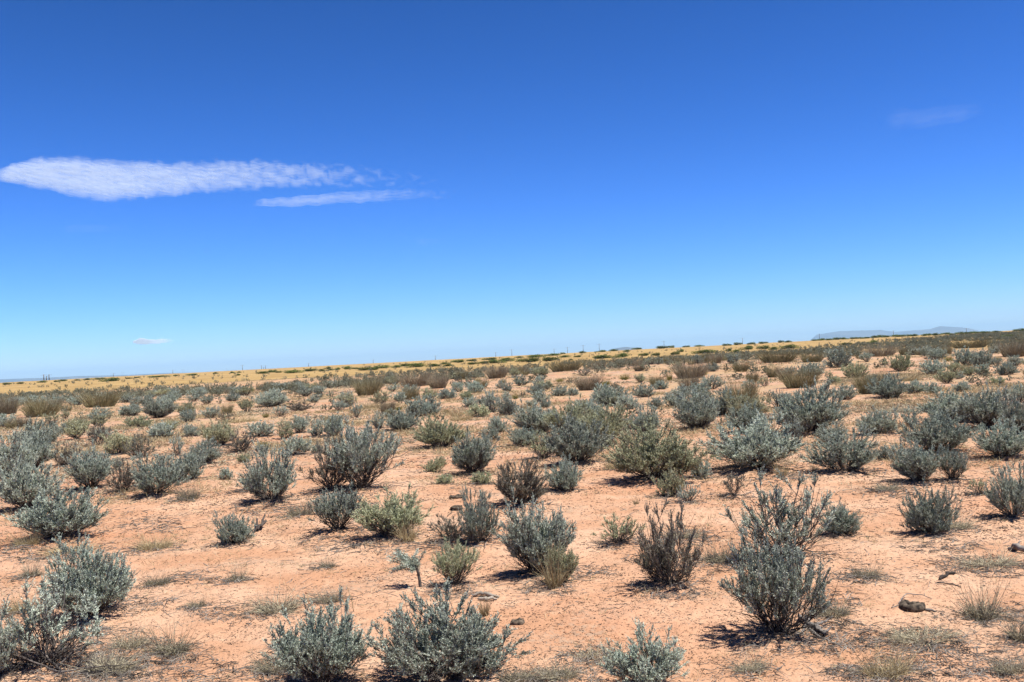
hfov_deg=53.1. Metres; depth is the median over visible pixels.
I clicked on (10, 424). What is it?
broom bush
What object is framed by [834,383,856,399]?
sagebrush
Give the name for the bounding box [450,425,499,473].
sagebrush
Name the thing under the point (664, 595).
fallen twigs
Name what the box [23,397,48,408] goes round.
broom bush
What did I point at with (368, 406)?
grass tuft
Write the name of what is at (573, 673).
grass tuft
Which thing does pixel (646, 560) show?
sagebrush
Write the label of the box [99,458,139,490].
sagebrush
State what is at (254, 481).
sagebrush
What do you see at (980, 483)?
sagebrush
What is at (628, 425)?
sagebrush
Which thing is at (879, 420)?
sagebrush
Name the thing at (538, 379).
sagebrush
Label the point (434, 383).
broom bush
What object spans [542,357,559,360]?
mesquite bush
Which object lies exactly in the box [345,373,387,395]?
broom bush
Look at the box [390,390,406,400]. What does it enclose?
sagebrush
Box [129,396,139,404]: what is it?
sagebrush
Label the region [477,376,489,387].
broom bush
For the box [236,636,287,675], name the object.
grass tuft
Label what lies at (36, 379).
mesas
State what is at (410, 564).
sagebrush
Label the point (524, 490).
sagebrush
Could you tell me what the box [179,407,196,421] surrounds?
sagebrush
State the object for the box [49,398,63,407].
broom bush
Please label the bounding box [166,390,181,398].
sagebrush
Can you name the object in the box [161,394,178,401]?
sagebrush
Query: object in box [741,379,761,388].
sagebrush
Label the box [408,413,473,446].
sagebrush
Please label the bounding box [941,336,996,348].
broom bush
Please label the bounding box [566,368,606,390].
broom bush
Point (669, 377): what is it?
broom bush
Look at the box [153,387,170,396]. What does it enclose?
sagebrush
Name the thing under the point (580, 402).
sagebrush
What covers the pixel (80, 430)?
sagebrush
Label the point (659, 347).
mesquite bush
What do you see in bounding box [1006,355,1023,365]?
sagebrush
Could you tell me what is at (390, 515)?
sagebrush
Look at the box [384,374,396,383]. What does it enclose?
sagebrush
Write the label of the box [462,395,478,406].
sagebrush
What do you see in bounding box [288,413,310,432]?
sagebrush
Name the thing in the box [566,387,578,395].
sagebrush
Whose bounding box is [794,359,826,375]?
sagebrush
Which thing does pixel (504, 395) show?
sagebrush
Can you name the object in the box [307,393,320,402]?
sagebrush
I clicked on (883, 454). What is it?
sagebrush
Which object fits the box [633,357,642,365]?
broom bush
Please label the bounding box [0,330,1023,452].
sagebrush
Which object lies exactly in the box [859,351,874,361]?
sagebrush
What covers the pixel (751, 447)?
sagebrush
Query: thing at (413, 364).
mesquite bush
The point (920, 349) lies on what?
sagebrush
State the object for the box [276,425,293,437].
sagebrush
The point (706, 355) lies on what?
broom bush
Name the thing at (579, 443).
sagebrush
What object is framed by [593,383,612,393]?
sagebrush
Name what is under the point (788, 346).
mesquite bush
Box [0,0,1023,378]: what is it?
sky
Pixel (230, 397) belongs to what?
sagebrush
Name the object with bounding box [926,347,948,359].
sagebrush
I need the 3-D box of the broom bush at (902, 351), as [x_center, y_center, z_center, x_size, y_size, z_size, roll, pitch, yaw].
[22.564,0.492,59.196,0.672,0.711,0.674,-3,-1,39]
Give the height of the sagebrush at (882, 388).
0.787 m
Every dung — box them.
[449,494,464,498]
[449,505,463,510]
[510,617,524,624]
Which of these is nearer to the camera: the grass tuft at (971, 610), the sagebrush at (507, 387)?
the grass tuft at (971, 610)
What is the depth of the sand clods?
9.03 m
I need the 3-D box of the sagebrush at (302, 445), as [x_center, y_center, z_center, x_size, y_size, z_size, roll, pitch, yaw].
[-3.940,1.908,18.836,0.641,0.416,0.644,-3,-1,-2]
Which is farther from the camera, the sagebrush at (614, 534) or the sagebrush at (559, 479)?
the sagebrush at (559, 479)
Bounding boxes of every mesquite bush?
[98,377,120,381]
[283,369,303,372]
[358,367,378,369]
[374,365,390,368]
[406,362,426,367]
[450,359,462,362]
[489,359,506,362]
[498,357,516,360]
[513,357,539,361]
[527,354,546,357]
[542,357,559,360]
[592,355,622,358]
[615,352,629,356]
[656,346,671,348]
[691,349,718,353]
[739,345,753,349]
[755,345,769,348]
[780,344,798,348]
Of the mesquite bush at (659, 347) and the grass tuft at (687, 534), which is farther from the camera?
the mesquite bush at (659, 347)
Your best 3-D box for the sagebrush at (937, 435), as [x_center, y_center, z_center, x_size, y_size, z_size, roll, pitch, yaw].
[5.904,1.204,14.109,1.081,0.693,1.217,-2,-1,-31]
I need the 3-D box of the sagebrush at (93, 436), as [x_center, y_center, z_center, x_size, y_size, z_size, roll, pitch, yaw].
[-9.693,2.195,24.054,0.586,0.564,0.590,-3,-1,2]
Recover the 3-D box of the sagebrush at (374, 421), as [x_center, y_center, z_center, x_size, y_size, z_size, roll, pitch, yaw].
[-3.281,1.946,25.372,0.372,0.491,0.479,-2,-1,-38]
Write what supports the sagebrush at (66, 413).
on the ground at (890, 550)
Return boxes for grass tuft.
[0,583,41,615]
[1,523,46,546]
[16,544,49,579]
[26,529,99,556]
[56,440,103,454]
[61,634,158,680]
[104,599,163,650]
[118,518,188,550]
[125,604,215,657]
[138,561,176,586]
[167,460,204,500]
[181,581,211,607]
[209,402,270,423]
[225,551,255,582]
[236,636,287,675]
[238,567,320,617]
[272,487,315,516]
[309,575,352,602]
[316,552,337,567]
[349,396,387,408]
[388,509,424,542]
[444,401,476,420]
[446,404,470,416]
[476,584,491,615]
[495,659,544,681]
[521,642,594,681]
[529,528,573,588]
[538,635,628,665]
[597,432,619,469]
[662,515,710,538]
[690,516,737,563]
[722,637,779,672]
[767,442,796,475]
[810,587,863,620]
[830,614,934,680]
[836,537,893,578]
[862,363,935,380]
[866,401,917,411]
[867,474,906,490]
[872,615,981,650]
[931,555,1017,624]
[938,539,1022,572]
[949,512,983,529]
[966,626,1023,675]
[986,585,1023,642]
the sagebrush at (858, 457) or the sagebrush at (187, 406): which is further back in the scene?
the sagebrush at (187, 406)
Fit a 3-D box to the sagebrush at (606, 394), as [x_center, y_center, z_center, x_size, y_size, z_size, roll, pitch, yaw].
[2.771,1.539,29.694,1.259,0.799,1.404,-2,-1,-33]
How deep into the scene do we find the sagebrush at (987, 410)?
16.89 m
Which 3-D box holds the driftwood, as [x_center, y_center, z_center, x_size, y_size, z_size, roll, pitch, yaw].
[-0.168,1.734,6.961,0.162,0.036,0.214,-3,-1,-16]
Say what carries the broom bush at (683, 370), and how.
on the ground at (890, 550)
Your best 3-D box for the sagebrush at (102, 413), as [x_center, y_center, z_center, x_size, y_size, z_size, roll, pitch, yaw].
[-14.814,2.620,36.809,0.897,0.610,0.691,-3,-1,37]
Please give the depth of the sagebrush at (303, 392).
49.14 m
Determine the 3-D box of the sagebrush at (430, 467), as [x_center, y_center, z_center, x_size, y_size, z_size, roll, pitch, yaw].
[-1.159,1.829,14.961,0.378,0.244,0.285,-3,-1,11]
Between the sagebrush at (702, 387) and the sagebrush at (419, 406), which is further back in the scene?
the sagebrush at (702, 387)
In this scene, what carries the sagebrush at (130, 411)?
on the ground at (890, 550)
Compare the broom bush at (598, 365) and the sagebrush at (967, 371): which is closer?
the sagebrush at (967, 371)
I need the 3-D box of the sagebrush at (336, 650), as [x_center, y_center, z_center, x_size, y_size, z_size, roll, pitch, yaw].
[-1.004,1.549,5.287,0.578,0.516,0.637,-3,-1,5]
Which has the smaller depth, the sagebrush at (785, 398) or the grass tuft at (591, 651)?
the grass tuft at (591, 651)
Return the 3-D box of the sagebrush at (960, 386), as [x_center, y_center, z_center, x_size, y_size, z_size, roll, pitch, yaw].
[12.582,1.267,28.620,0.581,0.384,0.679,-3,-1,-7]
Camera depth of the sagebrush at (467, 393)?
39.40 m
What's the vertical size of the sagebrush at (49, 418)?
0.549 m
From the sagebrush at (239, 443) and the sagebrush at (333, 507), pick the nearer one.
the sagebrush at (333, 507)
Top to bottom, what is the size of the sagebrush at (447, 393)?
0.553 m
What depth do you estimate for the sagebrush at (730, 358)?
55.41 m
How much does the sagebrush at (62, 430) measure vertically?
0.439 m
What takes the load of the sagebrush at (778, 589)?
on the ground at (890, 550)
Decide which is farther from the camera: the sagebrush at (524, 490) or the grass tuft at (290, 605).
the sagebrush at (524, 490)
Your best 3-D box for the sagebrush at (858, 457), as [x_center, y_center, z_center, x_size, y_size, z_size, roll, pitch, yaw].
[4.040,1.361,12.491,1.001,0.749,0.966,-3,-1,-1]
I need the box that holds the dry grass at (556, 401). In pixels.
[0,343,1023,681]
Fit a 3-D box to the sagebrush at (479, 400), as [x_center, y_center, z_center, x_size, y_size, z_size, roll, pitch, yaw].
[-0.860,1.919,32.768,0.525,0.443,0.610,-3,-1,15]
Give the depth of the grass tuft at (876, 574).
6.98 m
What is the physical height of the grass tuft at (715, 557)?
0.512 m
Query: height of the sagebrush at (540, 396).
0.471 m
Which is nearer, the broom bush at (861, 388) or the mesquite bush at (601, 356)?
the broom bush at (861, 388)
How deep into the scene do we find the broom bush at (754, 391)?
27.17 m
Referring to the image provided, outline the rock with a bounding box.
[898,599,925,612]
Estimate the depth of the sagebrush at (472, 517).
8.93 m
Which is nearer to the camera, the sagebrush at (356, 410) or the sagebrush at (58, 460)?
the sagebrush at (58, 460)
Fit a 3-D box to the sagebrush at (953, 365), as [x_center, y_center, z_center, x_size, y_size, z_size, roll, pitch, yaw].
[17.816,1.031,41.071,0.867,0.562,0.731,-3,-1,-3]
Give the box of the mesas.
[0,373,174,382]
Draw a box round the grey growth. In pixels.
[0,346,1023,570]
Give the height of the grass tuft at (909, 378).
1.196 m
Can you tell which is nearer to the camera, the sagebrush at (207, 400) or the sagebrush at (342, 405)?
the sagebrush at (342, 405)
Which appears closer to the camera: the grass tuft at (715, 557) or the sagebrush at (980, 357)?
the grass tuft at (715, 557)
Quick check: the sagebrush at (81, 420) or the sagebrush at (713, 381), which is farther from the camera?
the sagebrush at (713, 381)
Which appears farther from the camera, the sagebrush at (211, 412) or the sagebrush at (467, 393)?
the sagebrush at (467, 393)
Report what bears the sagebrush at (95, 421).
on the ground at (890, 550)
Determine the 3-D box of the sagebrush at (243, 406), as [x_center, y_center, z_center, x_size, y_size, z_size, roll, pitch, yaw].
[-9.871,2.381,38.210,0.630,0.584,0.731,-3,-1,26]
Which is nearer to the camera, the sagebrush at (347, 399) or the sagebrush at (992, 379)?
the sagebrush at (992, 379)
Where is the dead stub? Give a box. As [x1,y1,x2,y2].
[248,514,266,532]
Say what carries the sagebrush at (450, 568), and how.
on the ground at (890, 550)
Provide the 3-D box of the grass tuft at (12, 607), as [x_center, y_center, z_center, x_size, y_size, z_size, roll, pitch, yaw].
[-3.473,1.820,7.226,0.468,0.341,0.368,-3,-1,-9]
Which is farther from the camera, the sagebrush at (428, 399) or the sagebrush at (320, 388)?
the sagebrush at (320, 388)
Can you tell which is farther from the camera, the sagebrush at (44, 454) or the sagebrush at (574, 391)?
the sagebrush at (574, 391)
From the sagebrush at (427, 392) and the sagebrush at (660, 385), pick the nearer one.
the sagebrush at (660, 385)
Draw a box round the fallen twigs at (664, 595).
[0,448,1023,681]
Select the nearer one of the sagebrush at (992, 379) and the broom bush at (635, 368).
the sagebrush at (992, 379)
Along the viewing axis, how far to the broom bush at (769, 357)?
54.24 m
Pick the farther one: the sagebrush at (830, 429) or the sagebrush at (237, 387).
the sagebrush at (237, 387)
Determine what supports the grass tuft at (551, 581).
on the ground at (890, 550)
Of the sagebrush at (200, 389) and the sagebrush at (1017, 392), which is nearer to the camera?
the sagebrush at (1017, 392)
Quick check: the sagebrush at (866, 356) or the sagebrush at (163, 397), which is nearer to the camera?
the sagebrush at (163, 397)
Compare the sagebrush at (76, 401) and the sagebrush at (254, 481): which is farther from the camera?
the sagebrush at (76, 401)
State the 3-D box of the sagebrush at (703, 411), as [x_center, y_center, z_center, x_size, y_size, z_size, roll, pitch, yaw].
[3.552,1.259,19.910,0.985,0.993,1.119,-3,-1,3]
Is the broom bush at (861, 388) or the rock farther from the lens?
the broom bush at (861, 388)
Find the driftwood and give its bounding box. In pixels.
[472,591,498,600]
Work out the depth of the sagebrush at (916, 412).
18.52 m
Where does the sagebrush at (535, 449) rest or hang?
on the ground at (890, 550)
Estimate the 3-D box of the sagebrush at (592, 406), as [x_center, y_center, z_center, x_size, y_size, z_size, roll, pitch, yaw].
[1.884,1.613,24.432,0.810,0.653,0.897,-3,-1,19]
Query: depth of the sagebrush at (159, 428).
25.47 m
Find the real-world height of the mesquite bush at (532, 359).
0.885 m
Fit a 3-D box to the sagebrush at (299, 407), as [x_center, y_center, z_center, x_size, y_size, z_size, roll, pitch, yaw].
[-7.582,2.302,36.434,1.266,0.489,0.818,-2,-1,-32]
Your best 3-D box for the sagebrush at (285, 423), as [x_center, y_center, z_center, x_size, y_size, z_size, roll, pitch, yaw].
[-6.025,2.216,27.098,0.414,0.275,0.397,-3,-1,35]
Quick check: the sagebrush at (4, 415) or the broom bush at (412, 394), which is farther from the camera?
the broom bush at (412, 394)
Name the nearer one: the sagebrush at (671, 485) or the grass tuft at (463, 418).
the sagebrush at (671, 485)
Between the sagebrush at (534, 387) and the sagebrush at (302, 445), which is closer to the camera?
the sagebrush at (302, 445)
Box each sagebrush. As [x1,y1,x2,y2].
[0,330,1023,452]
[0,413,16,421]
[0,425,39,477]
[0,450,67,508]
[0,571,106,674]
[0,605,24,676]
[2,478,110,537]
[8,426,57,466]
[12,415,62,444]
[29,395,46,400]
[34,529,140,622]
[39,411,63,424]
[46,394,64,402]
[49,442,82,464]
[54,421,67,433]
[60,409,69,418]
[60,438,111,489]
[61,417,92,439]
[62,419,90,429]
[66,395,83,404]
[86,406,109,420]
[87,423,111,444]
[89,453,114,465]
[91,414,107,425]
[98,430,131,453]
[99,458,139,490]
[112,456,122,466]
[117,393,134,402]
[117,405,133,414]
[118,404,141,415]
[122,414,153,426]
[122,431,160,456]
[128,450,192,493]
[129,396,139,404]
[137,396,178,417]
[138,393,155,404]
[143,390,156,397]
[145,420,176,437]
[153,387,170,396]
[155,395,169,403]
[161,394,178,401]
[164,420,180,428]
[165,446,209,478]
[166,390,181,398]
[168,434,184,454]
[177,401,197,414]
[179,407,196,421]
[181,423,195,430]
[182,427,201,435]
[185,391,206,401]
[187,388,205,396]
[187,435,223,462]
[196,415,238,445]
[198,405,220,417]
[199,395,213,403]
[209,504,256,542]
[214,411,235,422]
[216,467,233,479]
[218,430,256,451]
[225,392,240,400]
[229,385,247,394]
[235,385,252,395]
[235,439,297,500]
[236,399,254,411]
[236,453,251,462]
[244,419,275,436]
[251,387,290,406]
[260,585,377,681]
[272,406,287,416]
[275,420,292,428]
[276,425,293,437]
[280,434,311,453]
[283,400,315,410]
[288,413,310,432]
[294,384,317,396]
[296,430,353,489]
[305,480,369,532]
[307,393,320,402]
[307,419,323,435]
[311,444,323,452]
[312,384,326,393]
[315,412,344,435]
[323,412,407,489]
[331,399,349,410]
[332,393,358,406]
[337,389,352,401]
[349,482,437,537]
[351,403,362,416]
[362,576,535,681]
[367,390,391,402]
[370,412,386,427]
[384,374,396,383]
[384,407,424,429]
[385,408,397,415]
[385,548,425,586]
[386,382,402,391]
[389,377,398,383]
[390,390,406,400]
[400,384,419,393]
[403,397,430,416]
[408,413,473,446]
[416,393,442,406]
[419,459,443,472]
[420,387,436,398]
[423,403,440,414]
[425,509,465,541]
[428,534,484,586]
[434,454,446,464]
[435,473,453,483]
[436,388,457,398]
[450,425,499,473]
[451,381,464,391]
[457,484,501,541]
[459,390,473,399]
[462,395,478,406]
[464,403,490,416]
[465,379,486,392]
[469,470,493,483]
[477,395,486,406]
[478,427,499,439]
[481,387,500,411]
[485,415,507,431]
[488,485,576,574]
[492,454,552,506]
[495,379,505,387]
[496,396,517,414]
[501,382,512,390]
[501,391,510,398]
[503,398,554,433]
[506,423,542,444]
[509,368,518,376]
[511,374,531,385]
[523,428,554,457]
[525,383,545,392]
[525,399,538,406]
[530,389,551,401]
[531,366,549,374]
[532,375,544,384]
[536,380,553,387]
[539,398,551,407]
[539,536,579,581]
[540,408,616,461]
[541,451,584,490]
[542,393,595,434]
[550,385,567,395]
[565,397,595,410]
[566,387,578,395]
[572,369,592,375]
[573,395,634,444]
[575,396,607,416]
[589,382,631,405]
[589,511,647,543]
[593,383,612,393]
[595,617,689,681]
[598,414,719,480]
[612,394,638,408]
[621,415,634,428]
[629,402,660,433]
[631,383,656,396]
[633,372,645,382]
[633,538,669,582]
[635,491,709,586]
[645,396,664,407]
[651,466,686,496]
[653,380,668,388]
[662,391,686,406]
[670,384,690,396]
[672,381,721,429]
[676,482,700,501]
[689,381,711,395]
[690,461,711,476]
[691,353,705,362]
[693,409,806,467]
[699,374,725,388]
[705,363,720,371]
[705,384,741,414]
[717,523,839,640]
[719,464,851,559]
[723,389,770,414]
[723,472,747,494]
[724,400,769,430]
[725,353,741,362]
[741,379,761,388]
[758,376,772,385]
[768,388,785,407]
[771,375,852,431]
[775,392,792,403]
[780,365,796,373]
[784,416,804,442]
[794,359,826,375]
[795,422,889,471]
[813,418,851,442]
[819,497,863,534]
[823,346,854,367]
[826,375,841,382]
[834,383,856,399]
[840,361,868,377]
[854,403,899,432]
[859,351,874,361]
[863,371,912,397]
[871,444,896,458]
[881,352,914,370]
[884,432,946,480]
[893,403,980,451]
[897,474,962,533]
[900,405,924,426]
[906,378,924,392]
[916,386,980,422]
[917,345,932,354]
[918,357,948,373]
[919,380,945,393]
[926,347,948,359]
[933,366,961,383]
[934,443,968,479]
[943,361,966,371]
[949,377,1020,427]
[950,381,974,390]
[952,345,975,364]
[954,372,964,378]
[962,366,976,375]
[967,477,987,493]
[969,347,994,365]
[969,362,989,374]
[970,413,1023,456]
[983,459,1023,516]
[986,376,1005,383]
[989,356,1003,366]
[992,361,1022,374]
[998,392,1023,432]
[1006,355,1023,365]
[1007,381,1023,401]
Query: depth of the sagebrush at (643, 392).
34.79 m
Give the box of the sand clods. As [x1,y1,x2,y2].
[0,377,1022,681]
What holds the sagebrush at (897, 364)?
on the ground at (890, 550)
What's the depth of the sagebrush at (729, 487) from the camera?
11.02 m
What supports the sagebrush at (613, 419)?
on the ground at (890, 550)
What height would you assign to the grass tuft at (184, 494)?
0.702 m
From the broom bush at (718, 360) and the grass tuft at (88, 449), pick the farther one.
the broom bush at (718, 360)
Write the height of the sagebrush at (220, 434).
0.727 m
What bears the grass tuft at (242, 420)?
on the ground at (890, 550)
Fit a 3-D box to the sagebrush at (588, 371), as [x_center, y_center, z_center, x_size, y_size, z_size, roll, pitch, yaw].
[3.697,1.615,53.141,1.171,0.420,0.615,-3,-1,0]
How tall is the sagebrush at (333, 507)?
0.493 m
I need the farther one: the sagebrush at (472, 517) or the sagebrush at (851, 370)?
the sagebrush at (851, 370)
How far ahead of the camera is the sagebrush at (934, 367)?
40.64 m
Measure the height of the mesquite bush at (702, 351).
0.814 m
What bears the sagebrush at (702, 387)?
on the ground at (890, 550)
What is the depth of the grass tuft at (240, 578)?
7.98 m
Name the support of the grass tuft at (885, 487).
on the ground at (890, 550)
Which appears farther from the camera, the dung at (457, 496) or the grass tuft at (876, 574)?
the dung at (457, 496)
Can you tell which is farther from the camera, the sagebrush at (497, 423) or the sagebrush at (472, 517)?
the sagebrush at (497, 423)
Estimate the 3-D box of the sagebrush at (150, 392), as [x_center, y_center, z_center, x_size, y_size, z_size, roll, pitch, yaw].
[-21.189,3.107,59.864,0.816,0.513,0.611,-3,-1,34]
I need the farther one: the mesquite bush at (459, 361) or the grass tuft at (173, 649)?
the mesquite bush at (459, 361)
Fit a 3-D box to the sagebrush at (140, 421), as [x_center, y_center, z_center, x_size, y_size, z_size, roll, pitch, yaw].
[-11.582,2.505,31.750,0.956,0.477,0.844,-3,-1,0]
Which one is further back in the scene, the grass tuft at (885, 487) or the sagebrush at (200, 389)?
the sagebrush at (200, 389)
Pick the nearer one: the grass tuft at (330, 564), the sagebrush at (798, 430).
the grass tuft at (330, 564)
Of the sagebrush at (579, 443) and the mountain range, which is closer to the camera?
the sagebrush at (579, 443)
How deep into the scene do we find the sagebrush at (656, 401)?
27.32 m
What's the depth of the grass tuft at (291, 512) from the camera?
11.31 m
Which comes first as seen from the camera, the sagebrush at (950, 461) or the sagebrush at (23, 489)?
the sagebrush at (950, 461)
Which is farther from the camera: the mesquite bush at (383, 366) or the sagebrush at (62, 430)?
the mesquite bush at (383, 366)
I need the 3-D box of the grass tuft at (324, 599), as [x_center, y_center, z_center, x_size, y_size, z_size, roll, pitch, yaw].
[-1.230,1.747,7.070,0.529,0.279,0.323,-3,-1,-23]
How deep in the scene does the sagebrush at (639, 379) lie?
44.98 m
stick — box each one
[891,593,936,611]
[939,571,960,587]
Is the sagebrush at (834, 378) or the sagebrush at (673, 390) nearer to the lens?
the sagebrush at (673, 390)
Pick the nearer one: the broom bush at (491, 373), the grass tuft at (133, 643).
the grass tuft at (133, 643)
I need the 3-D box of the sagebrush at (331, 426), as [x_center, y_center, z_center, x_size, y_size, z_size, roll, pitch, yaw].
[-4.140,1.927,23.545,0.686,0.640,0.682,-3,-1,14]
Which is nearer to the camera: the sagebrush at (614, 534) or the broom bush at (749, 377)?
the sagebrush at (614, 534)
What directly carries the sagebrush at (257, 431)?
on the ground at (890, 550)
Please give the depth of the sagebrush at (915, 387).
28.59 m
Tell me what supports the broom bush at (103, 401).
on the ground at (890, 550)
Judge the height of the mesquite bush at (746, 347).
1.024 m
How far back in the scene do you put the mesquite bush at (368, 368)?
181.44 m
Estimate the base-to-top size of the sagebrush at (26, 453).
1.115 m
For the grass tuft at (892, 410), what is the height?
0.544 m
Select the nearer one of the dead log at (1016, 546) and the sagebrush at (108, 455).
the dead log at (1016, 546)
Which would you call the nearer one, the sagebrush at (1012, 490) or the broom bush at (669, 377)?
the sagebrush at (1012, 490)
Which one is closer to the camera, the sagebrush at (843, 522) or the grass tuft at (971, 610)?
the grass tuft at (971, 610)
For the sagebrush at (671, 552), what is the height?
0.710 m
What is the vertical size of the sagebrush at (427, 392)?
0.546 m
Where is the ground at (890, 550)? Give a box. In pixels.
[0,330,1023,681]
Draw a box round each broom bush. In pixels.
[0,389,22,414]
[3,418,15,428]
[11,413,33,427]
[15,397,66,417]
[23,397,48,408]
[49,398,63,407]
[71,386,127,407]
[71,414,91,425]
[220,403,234,413]
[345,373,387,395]
[377,397,396,413]
[390,366,436,386]
[396,385,420,399]
[423,371,450,388]
[453,369,469,379]
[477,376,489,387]
[481,363,510,378]
[512,365,525,373]
[540,357,590,371]
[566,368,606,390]
[590,362,606,368]
[632,362,645,370]
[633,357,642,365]
[648,374,664,385]
[661,353,675,363]
[663,355,714,378]
[666,370,671,380]
[677,372,700,390]
[695,350,710,362]
[707,350,724,362]
[718,372,766,399]
[730,361,752,371]
[744,373,759,381]
[751,346,803,362]
[763,363,780,376]
[774,363,828,388]
[776,366,795,379]
[793,351,828,361]
[850,363,893,393]
[858,341,903,356]
[897,347,907,354]
[938,345,952,354]
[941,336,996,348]
[960,364,975,370]
[993,336,1023,356]
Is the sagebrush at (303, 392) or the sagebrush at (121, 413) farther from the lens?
the sagebrush at (303, 392)
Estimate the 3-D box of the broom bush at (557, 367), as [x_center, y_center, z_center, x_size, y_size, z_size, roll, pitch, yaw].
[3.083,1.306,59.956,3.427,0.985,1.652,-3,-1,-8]
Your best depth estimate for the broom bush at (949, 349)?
64.01 m
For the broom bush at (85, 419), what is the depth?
32.91 m
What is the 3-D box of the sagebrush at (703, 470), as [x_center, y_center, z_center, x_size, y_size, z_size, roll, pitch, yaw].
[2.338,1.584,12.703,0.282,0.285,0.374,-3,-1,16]
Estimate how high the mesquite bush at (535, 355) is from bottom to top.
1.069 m
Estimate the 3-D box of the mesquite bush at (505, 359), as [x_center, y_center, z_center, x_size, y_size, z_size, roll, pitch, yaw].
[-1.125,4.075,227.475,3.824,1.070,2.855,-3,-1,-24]
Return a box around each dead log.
[795,614,832,639]
[1007,540,1023,551]
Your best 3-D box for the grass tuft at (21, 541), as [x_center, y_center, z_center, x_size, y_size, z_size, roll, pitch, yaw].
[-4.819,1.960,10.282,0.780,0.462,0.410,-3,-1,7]
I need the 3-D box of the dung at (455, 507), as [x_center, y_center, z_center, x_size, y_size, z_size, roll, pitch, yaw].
[-0.595,1.798,11.014,0.150,0.070,0.134,-2,-1,-34]
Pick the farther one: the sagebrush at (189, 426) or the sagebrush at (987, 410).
the sagebrush at (189, 426)
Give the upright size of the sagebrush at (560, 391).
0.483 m
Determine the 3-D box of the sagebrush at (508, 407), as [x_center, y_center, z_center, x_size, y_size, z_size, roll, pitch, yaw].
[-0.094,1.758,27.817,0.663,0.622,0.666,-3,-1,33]
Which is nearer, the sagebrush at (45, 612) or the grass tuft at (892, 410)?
the sagebrush at (45, 612)
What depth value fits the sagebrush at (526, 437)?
18.85 m
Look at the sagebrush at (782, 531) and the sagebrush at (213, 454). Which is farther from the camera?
the sagebrush at (213, 454)
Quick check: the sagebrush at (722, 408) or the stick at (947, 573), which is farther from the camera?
the sagebrush at (722, 408)
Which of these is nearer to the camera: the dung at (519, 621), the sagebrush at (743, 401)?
the dung at (519, 621)
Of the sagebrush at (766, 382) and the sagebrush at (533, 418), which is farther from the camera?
the sagebrush at (766, 382)
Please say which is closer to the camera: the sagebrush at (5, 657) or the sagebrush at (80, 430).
the sagebrush at (5, 657)
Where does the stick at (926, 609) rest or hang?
on the ground at (890, 550)
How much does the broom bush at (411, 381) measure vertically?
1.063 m
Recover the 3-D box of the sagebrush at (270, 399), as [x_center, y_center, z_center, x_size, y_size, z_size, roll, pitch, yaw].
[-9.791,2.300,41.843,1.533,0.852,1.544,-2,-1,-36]
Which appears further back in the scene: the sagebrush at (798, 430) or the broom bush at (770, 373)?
the broom bush at (770, 373)
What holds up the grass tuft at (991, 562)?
on the ground at (890, 550)
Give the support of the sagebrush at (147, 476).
on the ground at (890, 550)
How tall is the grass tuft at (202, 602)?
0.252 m
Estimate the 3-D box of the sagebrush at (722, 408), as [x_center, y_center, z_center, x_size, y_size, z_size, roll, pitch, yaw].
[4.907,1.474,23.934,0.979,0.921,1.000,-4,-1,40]
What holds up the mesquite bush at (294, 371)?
on the ground at (890, 550)
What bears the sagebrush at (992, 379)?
on the ground at (890, 550)
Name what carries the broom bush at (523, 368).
on the ground at (890, 550)
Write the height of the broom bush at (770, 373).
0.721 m
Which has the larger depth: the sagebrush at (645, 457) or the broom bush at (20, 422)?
the broom bush at (20, 422)
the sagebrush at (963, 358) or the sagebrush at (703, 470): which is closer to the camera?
the sagebrush at (703, 470)
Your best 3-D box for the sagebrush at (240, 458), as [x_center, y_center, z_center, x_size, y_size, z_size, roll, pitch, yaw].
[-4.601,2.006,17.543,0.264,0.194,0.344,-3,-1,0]
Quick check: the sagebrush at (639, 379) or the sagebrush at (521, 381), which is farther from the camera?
the sagebrush at (521, 381)
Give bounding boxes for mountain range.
[810,326,981,340]
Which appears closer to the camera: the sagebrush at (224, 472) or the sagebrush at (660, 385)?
the sagebrush at (224, 472)
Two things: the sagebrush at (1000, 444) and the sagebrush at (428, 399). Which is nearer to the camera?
the sagebrush at (1000, 444)
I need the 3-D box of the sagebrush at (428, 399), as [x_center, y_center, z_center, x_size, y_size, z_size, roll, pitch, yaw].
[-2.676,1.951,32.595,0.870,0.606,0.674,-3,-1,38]
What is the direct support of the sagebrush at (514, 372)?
on the ground at (890, 550)
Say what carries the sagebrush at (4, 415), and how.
on the ground at (890, 550)
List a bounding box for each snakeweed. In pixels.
[255,436,268,445]
[617,374,630,379]
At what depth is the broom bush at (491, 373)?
55.52 m
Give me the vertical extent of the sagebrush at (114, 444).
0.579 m
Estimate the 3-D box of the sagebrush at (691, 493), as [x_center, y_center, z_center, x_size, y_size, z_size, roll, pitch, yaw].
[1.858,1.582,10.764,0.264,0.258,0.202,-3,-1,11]
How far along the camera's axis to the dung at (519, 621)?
6.26 m
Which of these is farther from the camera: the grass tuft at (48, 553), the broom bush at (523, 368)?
the broom bush at (523, 368)
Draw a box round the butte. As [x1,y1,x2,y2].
[615,347,638,349]
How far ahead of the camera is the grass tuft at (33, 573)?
8.56 m
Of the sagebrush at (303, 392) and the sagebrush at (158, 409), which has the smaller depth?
the sagebrush at (158, 409)

